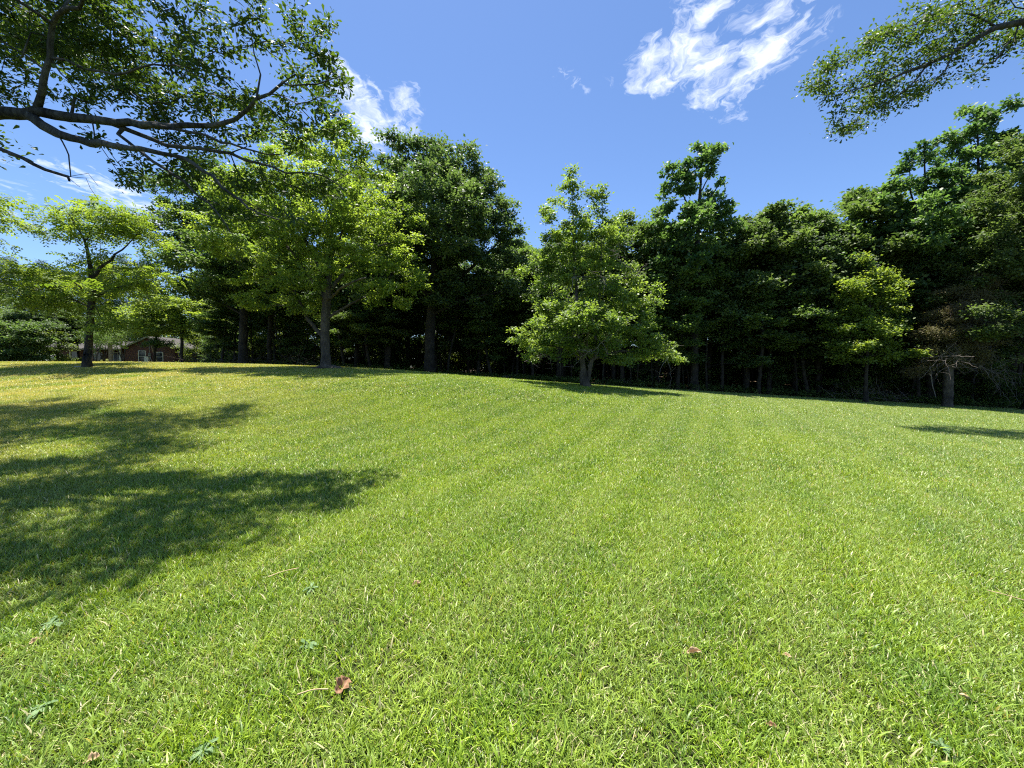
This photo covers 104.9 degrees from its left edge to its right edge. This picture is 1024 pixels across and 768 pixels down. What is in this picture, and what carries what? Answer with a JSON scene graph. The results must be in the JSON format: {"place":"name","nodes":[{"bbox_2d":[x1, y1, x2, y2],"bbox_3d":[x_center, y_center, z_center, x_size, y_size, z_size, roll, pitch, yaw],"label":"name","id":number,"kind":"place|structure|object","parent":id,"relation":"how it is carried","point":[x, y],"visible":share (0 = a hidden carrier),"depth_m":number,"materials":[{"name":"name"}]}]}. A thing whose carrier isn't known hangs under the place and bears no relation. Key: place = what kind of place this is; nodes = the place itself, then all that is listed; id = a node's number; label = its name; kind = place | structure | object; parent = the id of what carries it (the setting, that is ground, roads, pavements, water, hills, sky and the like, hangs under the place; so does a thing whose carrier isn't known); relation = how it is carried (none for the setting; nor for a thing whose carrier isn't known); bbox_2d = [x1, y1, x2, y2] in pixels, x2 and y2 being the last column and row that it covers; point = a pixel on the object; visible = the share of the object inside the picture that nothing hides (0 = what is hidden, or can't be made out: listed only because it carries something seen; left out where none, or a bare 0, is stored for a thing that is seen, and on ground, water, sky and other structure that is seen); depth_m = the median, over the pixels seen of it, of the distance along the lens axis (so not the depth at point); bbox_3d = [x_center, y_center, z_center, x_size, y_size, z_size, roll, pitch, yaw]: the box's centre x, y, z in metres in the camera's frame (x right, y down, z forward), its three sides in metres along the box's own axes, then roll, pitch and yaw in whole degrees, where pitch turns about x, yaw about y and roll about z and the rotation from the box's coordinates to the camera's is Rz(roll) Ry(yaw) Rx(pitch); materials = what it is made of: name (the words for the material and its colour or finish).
{"place":"outdoors","nodes":[
{"label":"outdoors","id":0,"kind":"place"},
{"bbox_2d":[0,361,1023,767],"bbox_3d":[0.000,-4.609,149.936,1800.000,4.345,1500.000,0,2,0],"label":"ground","id":1,"kind":"structure","parent":0,"point":[566,677],"depth_m":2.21,"materials":[{"name":"green plant"}]},
{"bbox_2d":[0,318,32,361],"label":"understory shrub","id":2,"kind":"object","parent":1,"relation":"on","point":[7,355],"visible":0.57,"depth_m":46.44,"materials":[{"name":"green plant"}]},
{"bbox_2d":[0,192,36,293],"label":"walnut tree","id":3,"kind":"object","parent":1,"relation":"on","point":[6,220],"visible":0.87,"depth_m":18.93,"materials":[{"name":"green plant"}]},
{"bbox_2d":[0,318,61,360],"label":"understory shrub","id":4,"kind":"object","parent":1,"relation":"on","point":[29,326],"visible":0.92,"depth_m":47.09,"materials":[{"name":"green plant"}]},
{"bbox_2d":[0,300,74,354],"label":"oak tree","id":5,"kind":"object","parent":1,"relation":"on","point":[13,316],"visible":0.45,"depth_m":49.44,"materials":[{"name":"green plant"}]},
{"bbox_2d":[26,700,57,723],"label":"broadleaf weed","id":6,"kind":"object","parent":1,"relation":"on","point":[36,711],"visible":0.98,"depth_m":1.79,"materials":[{"name":"green plant"}]},
{"bbox_2d":[19,326,79,360],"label":"understory shrub","id":7,"kind":"object","parent":1,"relation":"on","point":[62,346],"visible":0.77,"depth_m":50.01,"materials":[{"name":"green plant"}]},
{"bbox_2d":[22,307,85,360],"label":"oak tree","id":8,"kind":"object","parent":1,"relation":"on","point":[72,324],"visible":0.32,"depth_m":54.13,"materials":[{"name":"green plant"}]},
{"bbox_2d":[50,307,106,357],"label":"hickory tree","id":9,"kind":"object","parent":1,"relation":"on","point":[81,340],"visible":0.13,"depth_m":56.74,"materials":[{"name":"green plant"}]},
{"bbox_2d":[73,331,115,360],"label":"crepe myrtle","id":10,"kind":"object","parent":1,"relation":"on","point":[94,335],"visible":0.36,"depth_m":51.84,"materials":[{"name":"green plant"}]},
{"bbox_2d":[0,194,199,366],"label":"walnut tree","id":11,"kind":"object","parent":1,"relation":"on","point":[91,281],"visible":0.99,"depth_m":19.55,"materials":[{"name":"green plant"}]},
{"bbox_2d":[74,286,134,337],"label":"woodland tree","id":12,"kind":"object","parent":1,"relation":"on","point":[116,304],"visible":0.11,"depth_m":71.08,"materials":[{"name":"green plant"}]},
{"bbox_2d":[46,336,200,362],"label":"brick house","id":13,"kind":"structure","parent":1,"relation":"on","point":[134,352],"depth_m":59.88,"materials":[{"name":"brown brick"}]},
{"bbox_2d":[106,330,143,360],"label":"crepe myrtle","id":14,"kind":"object","parent":1,"relation":"on","point":[126,337],"visible":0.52,"depth_m":53.74,"materials":[{"name":"green plant"}]},
{"bbox_2d":[123,290,188,361],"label":"woodland tree","id":15,"kind":"object","parent":1,"relation":"on","point":[156,343],"visible":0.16,"depth_m":56.30,"materials":[{"name":"green plant"}]},
{"bbox_2d":[94,295,223,361],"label":"dogwood tree","id":16,"kind":"object","parent":1,"relation":"on","point":[175,319],"visible":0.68,"depth_m":44.74,"materials":[{"name":"green plant"}]},
{"bbox_2d":[170,333,207,362],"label":"understory shrub","id":17,"kind":"object","parent":1,"relation":"on","point":[186,351],"visible":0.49,"depth_m":55.75,"materials":[{"name":"green plant"}]},
{"bbox_2d":[0,0,389,238],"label":"oak tree","id":18,"kind":"object","parent":1,"relation":"on","point":[70,42],"visible":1,"depth_m":6.00,"materials":[{"name":"green plant"}]},
{"bbox_2d":[189,737,218,763],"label":"broadleaf weed","id":19,"kind":"object","parent":1,"relation":"on","point":[200,751],"visible":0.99,"depth_m":1.60,"materials":[{"name":"green plant"}]},
{"bbox_2d":[114,154,307,363],"bbox_3d":[-25.269,-10.484,35.123,18.250,18.237,13.182,1,3,32],"label":"oak tree","id":20,"kind":"object","parent":1,"relation":"on","point":[183,256],"visible":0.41,"depth_m":32.26,"materials":[{"name":"green plant"}]},
{"bbox_2d":[197,335,225,362],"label":"understory shrub","id":21,"kind":"object","parent":1,"relation":"on","point":[207,342],"visible":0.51,"depth_m":41.84,"materials":[{"name":"green plant"}]},
{"bbox_2d":[152,319,286,363],"bbox_3d":[-25.904,-3.301,35.086,12.067,4.836,7.015,1,2,17],"label":"bush","id":22,"kind":"object","parent":1,"relation":"on","point":[219,353],"visible":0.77,"depth_m":34.73,"materials":[{"name":"green plant"}]},
{"bbox_2d":[185,299,264,362],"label":"woodland tree","id":23,"kind":"object","parent":1,"relation":"on","point":[214,326],"visible":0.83,"depth_m":36.90,"materials":[{"name":"green plant"}]},
{"bbox_2d":[212,293,255,359],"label":"sapling","id":24,"kind":"object","parent":1,"relation":"on","point":[231,321],"visible":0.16,"depth_m":37.00,"materials":[{"name":"green plant"}]},
{"bbox_2d":[230,274,302,362],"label":"woodland tree","id":25,"kind":"object","parent":1,"relation":"on","point":[262,322],"visible":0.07,"depth_m":38.34,"materials":[{"name":"green plant"}]},
{"bbox_2d":[213,196,321,363],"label":"oak tree","id":26,"kind":"object","parent":1,"relation":"on","point":[269,348],"visible":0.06,"depth_m":35.24,"materials":[{"name":"green plant"}]},
{"bbox_2d":[252,273,299,363],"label":"sapling","id":27,"kind":"object","parent":1,"relation":"on","point":[275,328],"visible":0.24,"depth_m":35.46,"materials":[{"name":"green plant"}]},
{"bbox_2d":[254,321,305,362],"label":"understory shrub","id":28,"kind":"object","parent":1,"relation":"on","point":[286,327],"visible":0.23,"depth_m":42.47,"materials":[{"name":"green plant"}]},
{"bbox_2d":[150,114,435,368],"bbox_3d":[-11.013,-7.313,22.494,13.225,13.321,10.384,1,3,24],"label":"oak tree","id":29,"kind":"object","parent":1,"relation":"on","point":[329,222],"visible":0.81,"depth_m":20.78,"materials":[{"name":"green plant"}]},
{"bbox_2d":[275,333,314,364],"bbox_3d":[-20.443,-2.737,36.300,4.223,3.876,3.464,1,4,16],"label":"understory shrub","id":30,"kind":"object","parent":1,"relation":"on","point":[285,352],"visible":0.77,"depth_m":35.70,"materials":[{"name":"green plant"}]},
{"bbox_2d":[293,343,316,365],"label":"understory shrub","id":31,"kind":"object","parent":1,"relation":"on","point":[307,348],"visible":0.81,"depth_m":35.86,"materials":[{"name":"green plant"}]},
{"bbox_2d":[281,276,331,332],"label":"oak tree","id":32,"kind":"object","parent":1,"relation":"on","point":[300,325],"visible":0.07,"depth_m":36.45,"materials":[{"name":"green plant"}]},
{"bbox_2d":[293,290,321,363],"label":"sapling","id":33,"kind":"object","parent":1,"relation":"on","point":[312,329],"visible":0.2,"depth_m":36.54,"materials":[{"name":"green plant"}]},
{"bbox_2d":[297,331,340,363],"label":"understory shrub","id":34,"kind":"object","parent":1,"relation":"on","point":[319,351],"visible":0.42,"depth_m":40.52,"materials":[{"name":"green plant"}]},
{"bbox_2d":[292,269,359,366],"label":"woodland tree","id":35,"kind":"object","parent":1,"relation":"on","point":[338,303],"visible":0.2,"depth_m":33.67,"materials":[{"name":"green plant"}]},
{"bbox_2d":[332,675,350,697],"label":"dead leaf","id":36,"kind":"object","parent":1,"relation":"on","point":[341,680],"visible":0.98,"depth_m":1.93,"materials":[{"name":"brown plant"}]},
{"bbox_2d":[307,197,398,366],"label":"woodland tree","id":37,"kind":"object","parent":1,"relation":"on","point":[341,293],"visible":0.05,"depth_m":34.80,"materials":[{"name":"green plant"}]},
{"bbox_2d":[314,304,413,367],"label":"hickory tree","id":38,"kind":"object","parent":1,"relation":"on","point":[363,327],"visible":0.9,"depth_m":31.41,"materials":[{"name":"green plant"}]},
{"bbox_2d":[341,228,427,367],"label":"oak tree","id":39,"kind":"object","parent":1,"relation":"on","point":[356,295],"visible":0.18,"depth_m":31.98,"materials":[{"name":"green plant"}]},
{"bbox_2d":[346,274,425,367],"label":"oak tree","id":40,"kind":"object","parent":1,"relation":"on","point":[406,317],"visible":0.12,"depth_m":34.87,"materials":[{"name":"green plant"}]},
{"bbox_2d":[378,333,417,369],"bbox_3d":[-11.539,-3.042,38.627,3.780,4.754,3.602,-1,3,-31],"label":"understory shrub","id":41,"kind":"object","parent":1,"relation":"on","point":[394,351],"visible":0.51,"depth_m":38.44,"materials":[{"name":"green plant"}]},
{"bbox_2d":[404,340,424,370],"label":"understory shrub","id":42,"kind":"object","parent":1,"relation":"on","point":[419,364],"visible":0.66,"depth_m":44.42,"materials":[{"name":"green plant"}]},
{"bbox_2d":[395,266,468,369],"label":"hickory tree","id":43,"kind":"object","parent":1,"relation":"on","point":[420,330],"visible":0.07,"depth_m":35.73,"materials":[{"name":"green plant"}]},
{"bbox_2d":[424,340,456,371],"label":"understory shrub","id":44,"kind":"object","parent":1,"relation":"on","point":[443,362],"visible":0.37,"depth_m":39.31,"materials":[{"name":"green plant"}]},
{"bbox_2d":[343,124,540,372],"bbox_3d":[-5.763,-10.001,31.730,16.263,19.195,14.930,2,3,42],"label":"oak tree","id":45,"kind":"object","parent":1,"relation":"on","point":[459,223],"visible":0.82,"depth_m":28.81,"materials":[{"name":"green plant"}]},
{"bbox_2d":[423,244,477,372],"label":"sapling","id":46,"kind":"object","parent":1,"relation":"on","point":[447,344],"visible":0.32,"depth_m":32.23,"materials":[{"name":"green plant"}]},
{"bbox_2d":[445,339,489,372],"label":"understory shrub","id":47,"kind":"object","parent":1,"relation":"on","point":[453,356],"visible":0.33,"depth_m":40.51,"materials":[{"name":"green plant"}]},
{"bbox_2d":[439,268,518,373],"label":"oak tree","id":48,"kind":"object","parent":1,"relation":"on","point":[454,309],"visible":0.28,"depth_m":33.07,"materials":[{"name":"green plant"}]},
{"bbox_2d":[455,341,502,372],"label":"understory shrub","id":49,"kind":"object","parent":1,"relation":"on","point":[486,366],"visible":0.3,"depth_m":41.09,"materials":[{"name":"green plant"}]},
{"bbox_2d":[436,302,524,374],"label":"woodland tree","id":50,"kind":"object","parent":1,"relation":"on","point":[477,326],"visible":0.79,"depth_m":32.32,"materials":[{"name":"green plant"}]},
{"bbox_2d":[487,340,529,376],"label":"understory shrub","id":51,"kind":"object","parent":1,"relation":"on","point":[507,367],"visible":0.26,"depth_m":41.42,"materials":[{"name":"green plant"}]},
{"bbox_2d":[486,237,538,373],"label":"woodland tree","id":52,"kind":"object","parent":1,"relation":"on","point":[526,244],"visible":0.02,"depth_m":40.38,"materials":[{"name":"green plant"}]},
{"bbox_2d":[492,244,544,374],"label":"woodland tree","id":53,"kind":"object","parent":1,"relation":"on","point":[524,251],"visible":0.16,"depth_m":34.13,"materials":[{"name":"green plant"}]},
{"bbox_2d":[496,257,549,376],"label":"woodland tree","id":54,"kind":"object","parent":1,"relation":"on","point":[520,319],"visible":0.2,"depth_m":33.38,"materials":[{"name":"green plant"}]},
{"bbox_2d":[519,249,589,378],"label":"oak tree","id":55,"kind":"object","parent":1,"relation":"on","point":[529,315],"visible":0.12,"depth_m":32.28,"materials":[{"name":"green plant"}]},
{"bbox_2d":[537,230,592,378],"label":"oak tree","id":56,"kind":"object","parent":1,"relation":"on","point":[548,245],"visible":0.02,"depth_m":33.89,"materials":[{"name":"green plant"}]},
{"bbox_2d":[545,352,599,376],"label":"understory shrub","id":57,"kind":"object","parent":1,"relation":"on","point":[566,371],"visible":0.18,"depth_m":40.30,"materials":[{"name":"green plant"}]},
{"bbox_2d":[502,163,688,389],"bbox_3d":[3.593,-5.093,20.034,8.169,11.342,8.112,-2,3,-39],"label":"pear tree","id":58,"kind":"object","parent":1,"relation":"on","point":[587,317],"visible":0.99,"depth_m":19.32,"materials":[{"name":"green plant"}]},
{"bbox_2d":[209,359,1023,407],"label":"undergrowth","id":59,"kind":"object","parent":1,"relation":"on","point":[924,399],"visible":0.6,"depth_m":29.73,"materials":[{"name":"green plant"}]},
{"bbox_2d":[579,244,654,384],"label":"woodland tree","id":60,"kind":"object","parent":1,"relation":"on","point":[629,255],"visible":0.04,"depth_m":32.16,"materials":[{"name":"green plant"}]},
{"bbox_2d":[561,207,692,385],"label":"hickory tree","id":61,"kind":"object","parent":1,"relation":"on","point":[632,227],"visible":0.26,"depth_m":29.66,"materials":[{"name":"green plant"}]},
{"bbox_2d":[626,355,657,385],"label":"understory shrub","id":62,"kind":"object","parent":1,"relation":"on","point":[643,372],"visible":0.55,"depth_m":32.61,"materials":[{"name":"green plant"}]},
{"bbox_2d":[631,203,712,386],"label":"woodland tree","id":63,"kind":"object","parent":1,"relation":"on","point":[647,263],"visible":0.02,"depth_m":32.55,"materials":[{"name":"green plant"}]},
{"bbox_2d":[645,278,738,389],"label":"woodland tree","id":64,"kind":"object","parent":1,"relation":"on","point":[682,323],"visible":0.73,"depth_m":28.35,"materials":[{"name":"green plant"}]},
{"bbox_2d":[636,139,748,390],"bbox_3d":[13.794,-8.570,29.756,8.701,18.636,6.813,-2,3,-37],"label":"tulip tree","id":65,"kind":"object","parent":1,"relation":"on","point":[701,213],"visible":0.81,"depth_m":28.27,"materials":[{"name":"green plant"}]},
{"bbox_2d":[684,361,720,385],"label":"understory shrub","id":66,"kind":"object","parent":1,"relation":"on","point":[702,374],"visible":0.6,"depth_m":33.34,"materials":[{"name":"green plant"}]},
{"bbox_2d":[679,237,739,390],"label":"sapling","id":67,"kind":"object","parent":1,"relation":"on","point":[721,263],"visible":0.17,"depth_m":28.78,"materials":[{"name":"green plant"}]},
{"bbox_2d":[699,355,739,387],"bbox_3d":[17.812,-0.789,34.552,3.925,3.759,3.220,2,2,32],"label":"understory shrub","id":68,"kind":"object","parent":1,"relation":"on","point":[715,361],"visible":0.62,"depth_m":33.94,"materials":[{"name":"green plant"}]},
{"bbox_2d":[667,240,775,391],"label":"woodland tree","id":69,"kind":"object","parent":1,"relation":"on","point":[726,335],"visible":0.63,"depth_m":28.61,"materials":[{"name":"green plant"}]},
{"bbox_2d":[699,233,744,386],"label":"oak tree","id":70,"kind":"object","parent":1,"relation":"on","point":[709,353],"visible":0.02,"depth_m":33.37,"materials":[{"name":"green plant"}]},
{"bbox_2d":[737,347,806,385],"bbox_3d":[23.521,-1.336,35.835,6.182,5.872,5.071,-2,3,-25],"label":"understory shrub","id":71,"kind":"object","parent":1,"relation":"on","point":[765,368],"visible":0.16,"depth_m":35.52,"materials":[{"name":"green plant"}]},
{"bbox_2d":[710,279,836,393],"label":"woodland tree","id":72,"kind":"object","parent":1,"relation":"on","point":[770,337],"visible":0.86,"depth_m":27.54,"materials":[{"name":"green plant"}]},
{"bbox_2d":[704,197,846,391],"bbox_3d":[18.641,-6.502,30.943,10.443,14.948,11.204,1,3,-10],"label":"oak tree","id":73,"kind":"object","parent":1,"relation":"on","point":[780,205],"visible":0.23,"depth_m":28.23,"materials":[{"name":"green plant"}]},
{"bbox_2d":[714,202,855,393],"bbox_3d":[19.851,-6.439,29.806,10.102,15.091,9.618,-2,3,-36],"label":"hickory tree","id":74,"kind":"object","parent":1,"relation":"on","point":[802,234],"visible":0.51,"depth_m":27.72,"materials":[{"name":"green plant"}]},
{"bbox_2d":[776,294,823,395],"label":"sapling","id":75,"kind":"object","parent":1,"relation":"on","point":[796,371],"visible":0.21,"depth_m":28.99,"materials":[{"name":"green plant"}]},
{"bbox_2d":[748,297,865,396],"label":"hickory tree","id":76,"kind":"object","parent":1,"relation":"on","point":[819,337],"visible":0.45,"depth_m":27.79,"materials":[{"name":"green plant"}]},
{"bbox_2d":[752,200,870,390],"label":"woodland tree","id":77,"kind":"object","parent":1,"relation":"on","point":[802,212],"visible":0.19,"depth_m":28.67,"materials":[{"name":"green plant"}]},
{"bbox_2d":[776,206,894,395],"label":"oak tree","id":78,"kind":"object","parent":1,"relation":"on","point":[833,251],"visible":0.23,"depth_m":27.60,"materials":[{"name":"green plant"}]},
{"bbox_2d":[821,365,876,398],"bbox_3d":[24.720,0.175,28.726,3.175,3.104,2.604,-2,2,-14],"label":"understory shrub","id":79,"kind":"object","parent":1,"relation":"on","point":[856,383],"visible":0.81,"depth_m":28.62,"materials":[{"name":"green plant"}]},
{"bbox_2d":[835,377,862,397],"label":"understory shrub","id":80,"kind":"object","parent":1,"relation":"on","point":[846,380],"visible":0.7,"depth_m":28.87,"materials":[{"name":"green plant"}]},
{"bbox_2d":[820,371,910,401],"bbox_3d":[25.010,0.290,27.895,4.784,2.525,4.636,2,3,45],"label":"brush pile","id":81,"kind":"object","parent":1,"relation":"on","point":[862,389],"visible":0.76,"depth_m":27.77,"materials":[{"name":"brown wood"}]},
{"bbox_2d":[816,249,936,401],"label":"maple tree","id":82,"kind":"object","parent":1,"relation":"on","point":[875,332],"visible":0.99,"depth_m":25.15,"materials":[{"name":"green plant"}]},
{"bbox_2d":[815,186,942,393],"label":"hickory tree","id":83,"kind":"object","parent":1,"relation":"on","point":[856,210],"visible":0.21,"depth_m":27.96,"materials":[{"name":"green plant"}]},
{"bbox_2d":[828,182,952,376],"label":"woodland tree","id":84,"kind":"object","parent":1,"relation":"on","point":[907,229],"visible":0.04,"depth_m":28.91,"materials":[{"name":"green plant"}]},
{"bbox_2d":[791,0,1023,143],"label":"oak tree","id":85,"kind":"object","parent":1,"relation":"on","point":[881,36],"visible":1,"depth_m":12.85,"materials":[{"name":"green plant"}]},
{"bbox_2d":[872,139,982,402],"bbox_3d":[30.761,-8.042,29.060,11.179,19.306,6.385,-2,3,-34],"label":"sweetgum tree","id":86,"kind":"object","parent":1,"relation":"on","point":[918,212],"visible":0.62,"depth_m":27.61,"materials":[{"name":"green plant"}]},
{"bbox_2d":[887,252,968,400],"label":"sapling","id":87,"kind":"object","parent":1,"relation":"on","point":[931,271],"visible":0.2,"depth_m":27.70,"materials":[{"name":"green plant"}]},
{"bbox_2d":[903,368,969,401],"bbox_3d":[31.210,0.382,28.884,3.376,3.310,2.770,-1,2,4],"label":"understory shrub","id":88,"kind":"object","parent":1,"relation":"on","point":[940,377],"visible":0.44,"depth_m":28.57,"materials":[{"name":"green plant"}]},
{"bbox_2d":[876,279,1002,401],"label":"woodland tree","id":89,"kind":"object","parent":1,"relation":"on","point":[917,293],"visible":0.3,"depth_m":27.55,"materials":[{"name":"green plant"}]},
{"bbox_2d":[894,269,1023,406],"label":"cedar tree","id":90,"kind":"object","parent":1,"relation":"on","point":[948,326],"visible":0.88,"depth_m":24.99,"materials":[{"name":"green plant"}]},
{"bbox_2d":[927,92,1023,403],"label":"sweetgum tree","id":91,"kind":"object","parent":1,"relation":"on","point":[986,118],"visible":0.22,"depth_m":28.87,"materials":[{"name":"green plant"}]},
{"bbox_2d":[928,129,1023,409],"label":"oak tree","id":92,"kind":"object","parent":1,"relation":"on","point":[995,235],"visible":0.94,"depth_m":24.29,"materials":[{"name":"green plant"}]},
{"bbox_2d":[954,369,1004,399],"bbox_3d":[33.964,0.472,28.724,2.537,3.318,3.093,0,4,-17],"label":"understory shrub","id":93,"kind":"object","parent":1,"relation":"on","point":[982,388],"visible":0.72,"depth_m":28.64,"materials":[{"name":"green plant"}]},
{"bbox_2d":[941,258,1021,400],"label":"sapling","id":94,"kind":"object","parent":1,"relation":"on","point":[974,373],"visible":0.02,"depth_m":28.65,"materials":[{"name":"green plant"}]},
{"bbox_2d":[955,259,1021,402],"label":"sapling","id":95,"kind":"object","parent":1,"relation":"on","point":[1005,287],"visible":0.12,"depth_m":27.48,"materials":[{"name":"green plant"}]},
{"bbox_2d":[976,366,1023,405],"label":"understory shrub","id":96,"kind":"object","parent":1,"relation":"on","point":[1007,390],"visible":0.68,"depth_m":27.67,"materials":[{"name":"green plant"}]},
{"bbox_2d":[992,205,1023,396],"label":"tree","id":97,"kind":"object","parent":1,"relation":"on","point":[1013,364],"visible":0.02,"depth_m":34.08,"materials":[{"name":"green plant"}]},
{"bbox_2d":[995,374,1023,406],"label":"understory shrub","id":98,"kind":"object","parent":1,"relation":"on","point":[1016,395],"visible":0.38,"depth_m":27.71,"materials":[{"name":"green plant"}]},
{"bbox_2d":[0,0,1023,360],"label":"sky","id":99,"kind":"structure","parent":0,"point":[618,90],"materials":[{"name":"blue"}]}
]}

